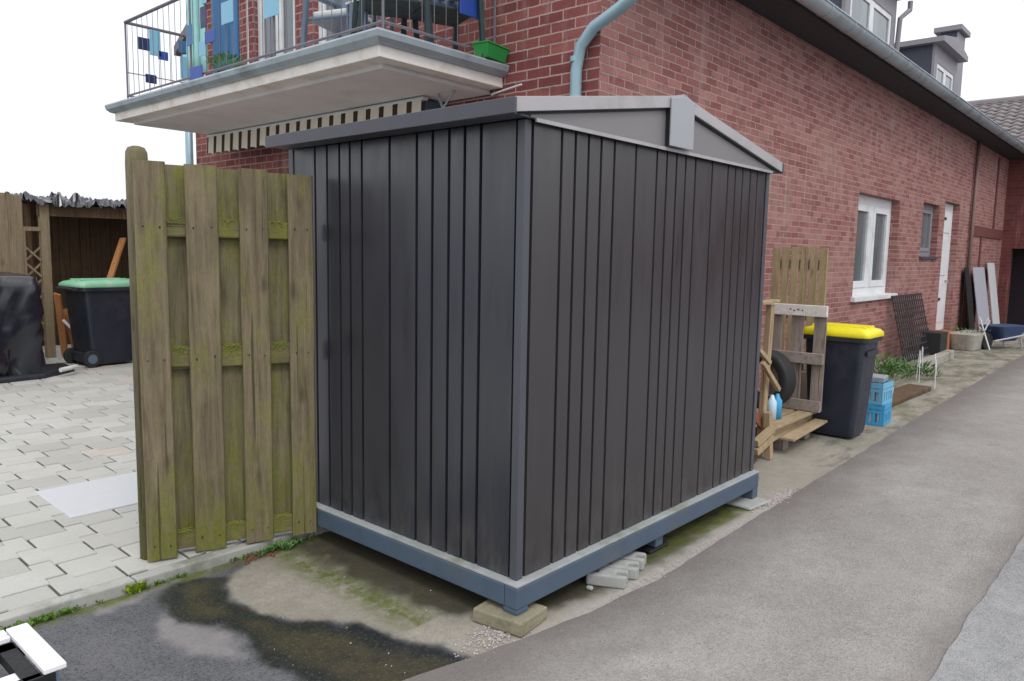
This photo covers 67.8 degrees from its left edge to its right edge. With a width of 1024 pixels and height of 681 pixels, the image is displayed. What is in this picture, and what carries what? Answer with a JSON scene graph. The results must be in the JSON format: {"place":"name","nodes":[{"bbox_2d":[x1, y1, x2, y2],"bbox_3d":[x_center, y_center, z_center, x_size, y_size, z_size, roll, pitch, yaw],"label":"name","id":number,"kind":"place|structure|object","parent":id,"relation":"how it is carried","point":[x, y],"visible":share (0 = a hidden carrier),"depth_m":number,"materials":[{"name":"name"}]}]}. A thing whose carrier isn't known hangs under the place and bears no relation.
{"place":"outdoors","nodes":[
{"label":"outdoors","id":0,"kind":"place"},
{"bbox_2d":[0,346,245,613],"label":"paved yard","id":1,"kind":"structure","parent":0,"point":[77,425],"depth_m":5.13,"materials":[{"name":"stone"}]},
{"bbox_2d":[0,192,33,276],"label":"old fence","id":2,"kind":"object","parent":1,"relation":"on","point":[15,216],"visible":0.38,"depth_m":9.37,"materials":[{"name":"brown wood"}]},
{"bbox_2d":[0,363,74,382],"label":"ground sheet","id":3,"kind":"object","parent":1,"relation":"on","point":[52,369],"visible":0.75,"depth_m":8.30,"materials":[{"name":"black plastic"}]},
{"bbox_2d":[0,272,46,376],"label":"covered heap","id":4,"kind":"object","parent":3,"relation":"on","point":[21,330],"visible":0.99,"depth_m":8.19,"materials":[{"name":"black plastic"}]},
{"bbox_2d":[59,364,78,371],"bbox_3d":[-4.970,0.309,8.558,0.072,0.055,0.280,2,7,5],"label":"white pipe","id":5,"kind":"object","parent":3,"relation":"on","point":[68,368],"visible":1,"depth_m":8.51,"materials":[{"name":"paint"}]},
{"bbox_2d":[53,293,67,355],"bbox_3d":[-5.615,-0.185,9.490,0.098,0.834,0.322,-1,7,-18],"label":"plank","id":6,"kind":"object","parent":1,"relation":"on","point":[60,322],"visible":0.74,"depth_m":9.46,"materials":[{"name":"orange wood"}]},
{"bbox_2d":[5,191,128,357],"bbox_3d":[-5.760,-0.944,10.591,1.500,2.140,2.000,7,9,41],"label":"woodshed","id":7,"kind":"object","parent":1,"relation":"on","point":[77,235],"visible":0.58,"depth_m":10.77,"materials":[{"name":"brown wood"}]},
{"bbox_2d":[23,226,45,340],"bbox_3d":[-5.936,-0.602,9.479,0.040,1.610,0.180,7,9,41],"label":"trellis","id":8,"kind":"object","parent":7,"relation":"attached to","point":[26,258],"visible":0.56,"depth_m":9.39,"materials":[{"name":"brown wood"}]},
{"bbox_2d":[107,238,125,277],"bbox_3d":[-5.342,-0.946,10.192,0.102,0.865,0.424,3,7,19],"label":"plank","id":9,"kind":"object","parent":7,"relation":"attached to","point":[116,257],"visible":0.56,"depth_m":10.22,"materials":[{"name":"orange wood"}]},
{"bbox_2d":[63,309,72,346],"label":"plank","id":10,"kind":"object","parent":1,"relation":"on","point":[65,313],"visible":0.09,"depth_m":9.59,"materials":[{"name":"brown wood"}]},
{"bbox_2d":[35,472,137,518],"bbox_3d":[-2.563,0.971,4.844,0.620,0.031,0.650,7,9,41],"label":"pale slab","id":11,"kind":"object","parent":1,"relation":"on","point":[112,493],"depth_m":4.77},
{"bbox_2d":[55,278,132,367],"bbox_3d":[-5.043,-0.237,9.338,0.610,1.042,0.831,6,8,35],"label":"wheelie bin","id":12,"kind":"object","parent":1,"relation":"on","point":[99,312],"visible":0.85,"depth_m":9.14,"materials":[{"name":"black plastic"}]},
{"bbox_2d":[125,146,316,561],"bbox_3d":[-1.491,0.072,3.993,0.894,2.074,0.160,-3,8,-30],"label":"wooden fence","id":13,"kind":"object","parent":1,"relation":"on","point":[221,271],"visible":1,"depth_m":3.95,"materials":[{"name":"brown wood"}]},
{"bbox_2d":[0,501,777,680],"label":"forecourt","id":14,"kind":"structure","parent":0,"point":[319,593],"depth_m":3.40,"materials":[{"name":"grey concrete"}]},
{"bbox_2d":[0,623,66,680],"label":"slatted stool","id":15,"kind":"object","parent":14,"relation":"on","point":[39,652],"visible":1,"depth_m":2.62,"materials":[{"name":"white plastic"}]},
{"bbox_2d":[0,599,103,630],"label":"kerb tuft","id":16,"kind":"object","parent":14,"relation":"on","point":[47,616],"visible":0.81,"depth_m":3.35,"materials":[{"name":"green plant"}]},
{"bbox_2d":[3,548,266,630],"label":"kerb weeds","id":17,"kind":"object","parent":14,"relation":"on","point":[179,576],"visible":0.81,"depth_m":3.77,"materials":[{"name":"green plant"}]},
{"bbox_2d":[122,579,148,594],"bbox_3d":[-1.801,1.174,3.639,0.094,0.053,0.118,7,9,41],"label":"bright weed","id":18,"kind":"object","parent":14,"relation":"on","point":[135,587],"visible":1,"depth_m":3.63,"materials":[{"name":"green plant"}]},
{"bbox_2d":[231,549,279,565],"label":"dry leaves","id":19,"kind":"object","parent":14,"relation":"on","point":[251,557],"visible":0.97,"depth_m":4.07,"materials":[{"name":"brown plant"}]},
{"bbox_2d":[253,533,313,556],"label":"weeds","id":20,"kind":"object","parent":14,"relation":"on","point":[289,544],"visible":1,"depth_m":4.18,"materials":[{"name":"green plant"}]},
{"bbox_2d":[446,616,548,658],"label":"gravel","id":21,"kind":"structure","parent":14,"relation":"on","point":[498,635],"depth_m":3.25,"materials":[{"name":"grey gravel"}]},
{"bbox_2d":[473,599,546,636],"bbox_3d":[-0.007,1.226,3.420,0.263,0.064,0.221,6,8,34],"label":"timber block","id":22,"kind":"object","parent":14,"relation":"on","point":[491,613],"depth_m":3.35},
{"bbox_2d":[265,94,783,615],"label":"garden shed","id":23,"kind":"structure","parent":14,"relation":"on","point":[537,336],"depth_m":3.75,"materials":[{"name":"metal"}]},
{"bbox_2d":[586,585,592,590],"bbox_3d":[0.383,1.218,3.752,0.034,0.020,0.031,4,7,24],"label":"pebble","id":24,"kind":"object","parent":14,"relation":"on","point":[588,587],"visible":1,"depth_m":3.74,"materials":[{"name":"stone"}]},
{"bbox_2d":[586,567,627,588],"bbox_3d":[0.478,1.190,3.835,0.206,0.060,0.116,3,7,16],"label":"paver piece","id":25,"kind":"object","parent":14,"relation":"on","point":[609,577],"visible":0.82,"depth_m":3.79,"materials":[{"name":"concrete"}]},
{"bbox_2d":[603,559,638,579],"bbox_3d":[0.553,1.179,3.942,0.206,0.060,0.116,3,7,13],"label":"paver piece","id":26,"kind":"object","parent":14,"relation":"on","point":[631,567],"visible":0.57,"depth_m":3.90,"materials":[{"name":"concrete"}]},
{"bbox_2d":[618,551,645,569],"bbox_3d":[0.609,1.166,4.065,0.206,0.060,0.116,3,7,18],"label":"paver piece","id":27,"kind":"object","parent":14,"relation":"on","point":[640,557],"visible":0.4,"depth_m":4.01,"materials":[{"name":"concrete"}]},
{"bbox_2d":[636,541,668,553],"bbox_3d":[0.746,1.155,4.344,0.224,0.021,0.204,7,9,41],"label":"stone block","id":28,"kind":"object","parent":14,"relation":"on","point":[648,549],"depth_m":4.25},
{"bbox_2d":[725,495,769,510],"bbox_3d":[1.545,1.078,5.138,0.260,0.021,0.285,-5,9,-43],"label":"stone block","id":29,"kind":"object","parent":14,"relation":"on","point":[745,503],"depth_m":5.07,"materials":[{"name":"stone"}]},
{"bbox_2d":[0,0,1023,200],"label":"sky","id":30,"kind":"structure","parent":0,"point":[62,61],"materials":[{"name":"white"}]},
{"bbox_2d":[561,507,771,630],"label":"gravel","id":31,"kind":"structure","parent":0,"point":[672,564],"depth_m":4.07,"materials":[{"name":"grey gravel"}]},
{"bbox_2d":[403,355,1023,680],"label":"driveway","id":32,"kind":"structure","parent":0,"point":[926,575],"depth_m":3.88,"materials":[{"name":"grey asphalt"}]},
{"bbox_2d":[485,391,1021,669],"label":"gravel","id":33,"kind":"structure","parent":32,"relation":"on","point":[834,541],"depth_m":4.45,"materials":[{"name":"grey gravel"}]},
{"bbox_2d":[800,370,806,399],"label":"prop block","id":34,"kind":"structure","parent":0,"point":[803,390],"depth_m":7.82,"materials":[{"name":"brown wood"}]},
{"bbox_2d":[771,246,829,370],"bbox_3d":[2.946,-0.332,7.855,0.560,1.266,0.068,7,9,41],"label":"fence panel","id":35,"kind":"object","parent":34,"relation":"on","point":[804,264],"visible":0.48,"depth_m":7.80,"materials":[{"name":"brown wood"}]},
{"bbox_2d":[753,332,1023,501],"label":"path","id":36,"kind":"structure","parent":0,"point":[800,463],"depth_m":7.37,"materials":[{"name":"concrete"}]},
{"bbox_2d":[757,304,774,456],"bbox_3d":[2.069,0.335,6.231,0.065,1.259,0.080,7,9,41],"label":"plank","id":37,"kind":"object","parent":36,"relation":"on","point":[767,350],"visible":0.8,"depth_m":6.19,"materials":[{"name":"brown wood"}]},
{"bbox_2d":[756,412,763,429],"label":"plank","id":38,"kind":"object","parent":37,"relation":"on","point":[758,420],"visible":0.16,"depth_m":6.20,"materials":[{"name":"wood"}]},
{"bbox_2d":[760,348,771,364],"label":"plank","id":39,"kind":"object","parent":37,"relation":"attached to","point":[764,356],"visible":0.73,"depth_m":6.08,"materials":[{"name":"brown wood"}]},
{"bbox_2d":[760,361,780,391],"bbox_3d":[2.089,0.290,6.148,0.302,0.274,0.035,-5,9,-42],"label":"plank","id":40,"kind":"object","parent":37,"relation":"on","point":[770,375],"visible":1,"depth_m":6.13,"materials":[{"name":"brown wood"}]},
{"bbox_2d":[762,299,780,304],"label":"plank","id":41,"kind":"object","parent":37,"relation":"on","point":[769,301],"visible":0.71,"depth_m":6.10,"materials":[{"name":"beige wood"}]},
{"bbox_2d":[764,411,772,459],"bbox_3d":[2.090,0.776,6.208,0.070,0.393,0.080,7,9,41],"label":"plank","id":42,"kind":"object","parent":36,"relation":"on","point":[768,421],"visible":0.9,"depth_m":6.19,"materials":[{"name":"brown wood"}]},
{"bbox_2d":[752,486,799,511],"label":"gravel","id":43,"kind":"structure","parent":36,"relation":"on","point":[778,496],"depth_m":5.25,"materials":[{"name":"grey gravel"}]},
{"bbox_2d":[755,408,815,449],"bbox_3d":[2.181,0.759,7.018,0.910,0.238,1.130,7,9,40],"label":"pallet","id":44,"kind":"object","parent":36,"relation":"on","point":[790,420],"visible":0.12,"depth_m":6.68,"materials":[{"name":"brown wood"}]},
{"bbox_2d":[767,393,781,420],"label":"water bottles","id":45,"kind":"object","parent":44,"relation":"on","point":[774,405],"visible":0.93,"depth_m":6.57,"materials":[{"name":"blue plastic"}]},
{"bbox_2d":[757,350,795,407],"bbox_3d":[2.358,0.355,7.096,0.171,0.550,0.550,-5,9,-40],"label":"car tyre","id":46,"kind":"object","parent":44,"relation":"on","point":[781,364],"visible":0.31,"depth_m":6.90,"materials":[{"name":"rubber"}]},
{"bbox_2d":[767,303,828,412],"bbox_3d":[2.615,0.151,7.048,0.550,0.970,0.065,7,9,41],"label":"pallet","id":47,"kind":"object","parent":44,"relation":"on","point":[796,356],"visible":0.67,"depth_m":6.98,"materials":[{"name":"wood"}]},
{"bbox_2d":[780,419,827,441],"bbox_3d":[2.564,0.779,6.673,0.120,0.035,0.901,6,8,39],"label":"plank","id":48,"kind":"object","parent":44,"relation":"on","point":[802,430],"visible":1,"depth_m":6.60,"materials":[{"name":"brown wood"}]},
{"bbox_2d":[803,322,883,437],"bbox_3d":[3.040,0.362,7.135,0.665,1.032,0.488,7,9,41],"label":"wheelie bin","id":49,"kind":"object","parent":36,"relation":"on","point":[851,351],"visible":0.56,"depth_m":6.92,"materials":[{"name":"black plastic"}]},
{"bbox_2d":[865,402,891,426],"bbox_3d":[3.656,0.722,7.696,0.260,0.210,0.300,6,8,38],"label":"bottle crate","id":50,"kind":"object","parent":36,"relation":"on","point":[878,415],"visible":0.51,"depth_m":7.56,"materials":[{"name":"blue plastic"}]},
{"bbox_2d":[868,380,893,404],"bbox_3d":[3.652,0.512,7.678,0.260,0.210,0.300,7,9,43],"label":"bottle crate","id":51,"kind":"object","parent":50,"relation":"on","point":[881,393],"visible":0.54,"depth_m":7.54,"materials":[{"name":"blue plastic"}]},
{"bbox_2d":[872,373,888,382],"bbox_3d":[3.665,0.377,7.675,0.205,0.056,0.255,6,8,35],"label":"grey box","id":52,"kind":"object","parent":51,"relation":"on","point":[880,378],"visible":0.56,"depth_m":7.57,"materials":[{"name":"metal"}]},
{"bbox_2d":[873,351,912,380],"bbox_3d":[5.026,0.344,10.389,0.813,0.376,0.869,7,9,41],"label":"plant","id":53,"kind":"object","parent":36,"relation":"on","point":[890,368],"depth_m":10.27,"materials":[{"name":"green plant"}]},
{"bbox_2d":[891,293,929,361],"bbox_3d":[6.775,-0.245,12.864,0.279,1.063,1.800,7,9,41],"label":"wire panel","id":54,"kind":"object","parent":36,"relation":"on","point":[913,344],"visible":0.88,"depth_m":12.76,"materials":[{"name":"black metal"}]},
{"bbox_2d":[892,384,931,405],"bbox_3d":[4.635,0.652,9.121,0.284,0.058,1.648,7,9,43],"label":"ground board","id":55,"kind":"object","parent":36,"relation":"on","point":[903,393],"visible":0.51,"depth_m":9.21,"materials":[{"name":"brown wood"}]},
{"bbox_2d":[885,357,940,376],"bbox_3d":[5.647,0.369,10.762,0.791,0.265,0.882,7,9,41],"label":"plant","id":56,"kind":"object","parent":36,"relation":"on","point":[914,369],"depth_m":10.64,"materials":[{"name":"green plant"}]},
{"bbox_2d":[916,347,936,388],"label":"wire hoops","id":57,"kind":"object","parent":36,"relation":"on","point":[919,362],"visible":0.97,"depth_m":10.38,"materials":[{"name":"white paint"}]},
{"bbox_2d":[921,330,947,354],"bbox_3d":[7.475,0.035,13.479,0.305,0.388,0.504,7,9,41],"label":"dark pot","id":58,"kind":"object","parent":36,"relation":"on","point":[936,341],"visible":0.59,"depth_m":13.29,"materials":[{"name":"plastic"}]},
{"bbox_2d":[916,350,953,371],"bbox_3d":[6.704,0.307,12.044,0.124,0.148,2.104,7,9,40],"label":"long stone","id":59,"kind":"object","parent":36,"relation":"on","point":[944,356],"visible":0.81,"depth_m":12.02,"materials":[{"name":"grey stone"}]},
{"bbox_2d":[948,327,990,350],"bbox_3d":[8.630,-0.058,14.388,1.145,0.406,0.712,-5,9,-44],"label":"stone trough","id":60,"kind":"object","parent":36,"relation":"on","point":[968,340],"visible":0.85,"depth_m":14.04,"materials":[{"name":"beige stone"}]},
{"bbox_2d":[964,267,974,329],"bbox_3d":[9.769,-0.803,16.252,0.239,1.502,0.500,7,9,41],"label":"black board","id":61,"kind":"object","parent":36,"relation":"on","point":[969,298],"visible":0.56,"depth_m":16.20,"materials":[{"name":"black wood"}]},
{"bbox_2d":[972,267,989,330],"bbox_3d":[10.440,-0.868,16.924,0.268,1.502,1.200,7,9,41],"label":"laminate sheet","id":62,"kind":"object","parent":36,"relation":"on","point":[980,289],"visible":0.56,"depth_m":16.85,"materials":[{"name":"white laminate"}]},
{"bbox_2d":[978,317,990,349],"bbox_3d":[8.931,-0.141,14.440,0.250,0.579,0.664,5,8,29],"label":"clothes rack","id":63,"kind":"object","parent":36,"relation":"on","point":[981,323],"visible":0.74,"depth_m":14.15,"materials":[{"name":"white metal"}]},
{"bbox_2d":[987,263,999,323],"bbox_3d":[11.336,-1.018,17.924,0.269,1.602,0.800,7,9,41],"label":"laminate sheet","id":64,"kind":"object","parent":36,"relation":"on","point":[993,292],"visible":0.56,"depth_m":17.86,"materials":[{"name":"white laminate"}]},
{"bbox_2d":[979,324,1023,348],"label":"wheelbarrow","id":65,"kind":"object","parent":36,"relation":"on","point":[1006,332],"visible":0.96,"depth_m":14.26,"materials":[{"name":"blue metal"}]},
{"bbox_3d":[1.917,0.933,6.136,0.102,0.090,0.184,4,7,24],"label":"timber offcut","id":66,"kind":"object","parent":36,"relation":"on","visible":0},
{"bbox_2d":[754,435,773,455],"bbox_3d":[2.012,0.833,6.096,0.275,0.131,0.050,-5,9,-44],"label":"plank","id":67,"kind":"object","parent":66,"relation":"on","point":[759,450],"visible":0.66,"depth_m":6.05,"materials":[{"name":"brown wood"}]},
{"bbox_2d":[755,426,774,446],"bbox_3d":[2.013,0.764,6.088,0.275,0.131,0.050,-5,9,-44],"label":"plank","id":68,"kind":"object","parent":67,"relation":"on","point":[764,435],"visible":0.8,"depth_m":6.07,"materials":[{"name":"brown wood"}]},
{"bbox_2d":[936,330,949,349],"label":"brick pier","id":69,"kind":"structure","parent":0,"point":[948,342],"depth_m":14.09,"materials":[{"name":"brick"}]},
{"bbox_2d":[930,536,1023,680],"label":"road edge","id":70,"kind":"object","parent":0,"point":[987,644],"visible":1,"depth_m":3.32,"materials":[{"name":"concrete"}]},
{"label":"ground","id":71,"kind":"structure","parent":0,"visible":0},
{"bbox_2d":[0,525,328,631],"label":"kerb","id":72,"kind":"structure","parent":71,"relation":"on","point":[90,596],"depth_m":3.69,"materials":[{"name":"concrete"}]},
{"bbox_2d":[105,0,1023,391],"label":"brick house","id":73,"kind":"structure","parent":71,"relation":"on","point":[875,136],"depth_m":8.79,"materials":[{"name":"brick"}]},
{"bbox_2d":[138,37,149,50],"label":"plastic square","id":74,"kind":"structure","parent":73,"relation":"attached to","point":[146,46],"depth_m":8.80,"materials":[{"name":"blue plastic"}]},
{"bbox_2d":[145,74,156,83],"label":"plastic square","id":75,"kind":"structure","parent":73,"relation":"attached to","point":[149,77],"depth_m":8.89,"materials":[{"name":"blue plastic"}]},
{"bbox_2d":[149,29,160,56],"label":"plastic square","id":76,"kind":"structure","parent":73,"relation":"attached to","point":[153,38],"depth_m":8.89,"materials":[{"name":"blue plastic"}]},
{"bbox_2d":[158,51,167,60],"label":"plastic square","id":77,"kind":"structure","parent":73,"relation":"attached to","point":[162,56],"depth_m":8.97,"materials":[{"name":"blue plastic"}]},
{"bbox_2d":[178,40,185,53],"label":"plastic square","id":78,"kind":"structure","parent":73,"relation":"attached to","point":[183,46],"depth_m":9.13,"materials":[{"name":"blue plastic"}]},
{"bbox_2d":[180,56,189,79],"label":"plastic square","id":79,"kind":"structure","parent":73,"relation":"attached to","point":[183,67],"depth_m":9.17,"materials":[{"name":"blue plastic"}]},
{"bbox_2d":[186,24,192,45],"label":"plastic square","id":80,"kind":"structure","parent":73,"relation":"attached to","point":[189,41],"depth_m":7.64,"materials":[{"name":"blue plastic"}]},
{"bbox_2d":[190,65,202,79],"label":"plastic square","id":81,"kind":"structure","parent":73,"relation":"attached to","point":[196,72],"depth_m":7.60,"materials":[{"name":"blue plastic"}]},
{"bbox_2d":[186,0,207,71],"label":"parasol","id":82,"kind":"object","parent":73,"relation":"on","point":[195,32],"visible":0.35,"depth_m":8.31,"materials":[{"name":"teal fabric"}]},
{"bbox_2d":[199,40,205,56],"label":"plastic square","id":83,"kind":"structure","parent":73,"relation":"attached to","point":[202,52],"depth_m":7.49,"materials":[{"name":"blue plastic"}]},
{"bbox_2d":[200,5,206,28],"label":"plastic square","id":84,"kind":"structure","parent":73,"relation":"attached to","point":[203,19],"depth_m":7.43,"materials":[{"name":"plastic"}]},
{"bbox_2d":[205,28,214,43],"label":"plastic square","id":85,"kind":"structure","parent":73,"relation":"attached to","point":[210,36],"depth_m":7.37,"materials":[{"name":"blue plastic"}]},
{"bbox_2d":[205,51,244,72],"bbox_3d":[-2.838,-2.710,7.587,0.411,0.362,0.402,1,7,-3],"label":"balcony plant","id":86,"kind":"object","parent":73,"relation":"on","point":[222,57],"visible":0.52,"depth_m":7.49,"materials":[{"name":"green plant"}]},
{"bbox_2d":[204,0,248,75],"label":"hanging cloth","id":87,"kind":"object","parent":73,"relation":"hanging from","point":[229,36],"visible":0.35,"depth_m":8.68,"materials":[{"name":"blue fabric"}]},
{"bbox_2d":[221,0,233,24],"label":"plastic square","id":88,"kind":"structure","parent":73,"relation":"attached to","point":[226,12],"depth_m":7.13,"materials":[{"name":"blue plastic"}]},
{"bbox_2d":[263,0,278,18],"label":"plastic square","id":89,"kind":"structure","parent":73,"relation":"attached to","point":[271,8],"depth_m":6.65,"materials":[{"name":"blue plastic"}]},
{"bbox_2d":[257,0,294,60],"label":"window","id":90,"kind":"structure","parent":73,"relation":"in","point":[285,36],"depth_m":8.93,"materials":[{"name":"white paint"}]},
{"bbox_2d":[207,90,454,154],"bbox_3d":[-2.206,-2.180,8.273,4.767,0.419,0.311,7,9,41],"label":"awning","id":91,"kind":"object","parent":73,"relation":"attached to","point":[239,139],"visible":0.74,"depth_m":7.96,"materials":[{"name":"fabric"}]},
{"bbox_2d":[318,0,349,42],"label":"window","id":92,"kind":"structure","parent":73,"relation":"in","point":[325,7],"depth_m":8.36,"materials":[{"name":"white paint"}]},
{"bbox_2d":[300,0,386,48],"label":"garden chair","id":93,"kind":"object","parent":73,"relation":"on","point":[316,19],"visible":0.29,"depth_m":6.68,"materials":[{"name":"grey plastic"}]},
{"bbox_2d":[345,0,393,34],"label":"garden table","id":94,"kind":"object","parent":73,"relation":"on","point":[347,4],"visible":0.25,"depth_m":6.54,"materials":[{"name":"grey metal"}]},
{"bbox_2d":[350,0,433,42],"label":"garden chair","id":95,"kind":"object","parent":73,"relation":"on","point":[402,9],"visible":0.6,"depth_m":6.29,"materials":[{"name":"grey plastic"}]},
{"bbox_2d":[401,0,486,58],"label":"garden chair","id":96,"kind":"object","parent":73,"relation":"on","point":[440,12],"visible":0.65,"depth_m":6.36,"materials":[{"name":"grey plastic"}]},
{"bbox_2d":[459,0,477,18],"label":"plastic square","id":97,"kind":"structure","parent":73,"relation":"attached to","point":[469,8],"depth_m":6.33,"materials":[{"name":"blue plastic"}]},
{"bbox_2d":[472,40,509,63],"bbox_3d":[-0.180,-2.439,6.473,0.170,0.125,0.330,5,8,33],"label":"planter box","id":98,"kind":"object","parent":73,"relation":"on","point":[490,50],"visible":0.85,"depth_m":6.38,"materials":[{"name":"green plastic"}]},
{"bbox_2d":[850,194,897,301],"bbox_3d":[5.520,-1.418,11.737,0.320,1.566,2.150,7,9,41],"label":"window","id":99,"kind":"structure","parent":73,"relation":"in","point":[874,214],"depth_m":11.84,"materials":[{"name":"white paint"}]},
{"bbox_2d":[919,204,937,258],"bbox_3d":[7.580,-1.994,13.960,0.220,0.996,1.220,7,9,41],"label":"window","id":100,"kind":"structure","parent":73,"relation":"in","point":[927,209],"depth_m":14.18,"materials":[{"name":"grey glass"}]},
{"bbox_2d":[935,203,952,329],"bbox_3d":[8.635,-1.462,15.303,0.110,2.550,1.160,7,9,41],"label":"door","id":101,"kind":"structure","parent":73,"relation":"in","point":[943,281],"depth_m":15.44,"materials":[{"name":"white paint"}]},
{"bbox_2d":[967,95,1023,324],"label":"barn","id":102,"kind":"structure","parent":71,"relation":"on","point":[1006,113],"depth_m":19.38,"materials":[{"name":"brick"}]}
]}

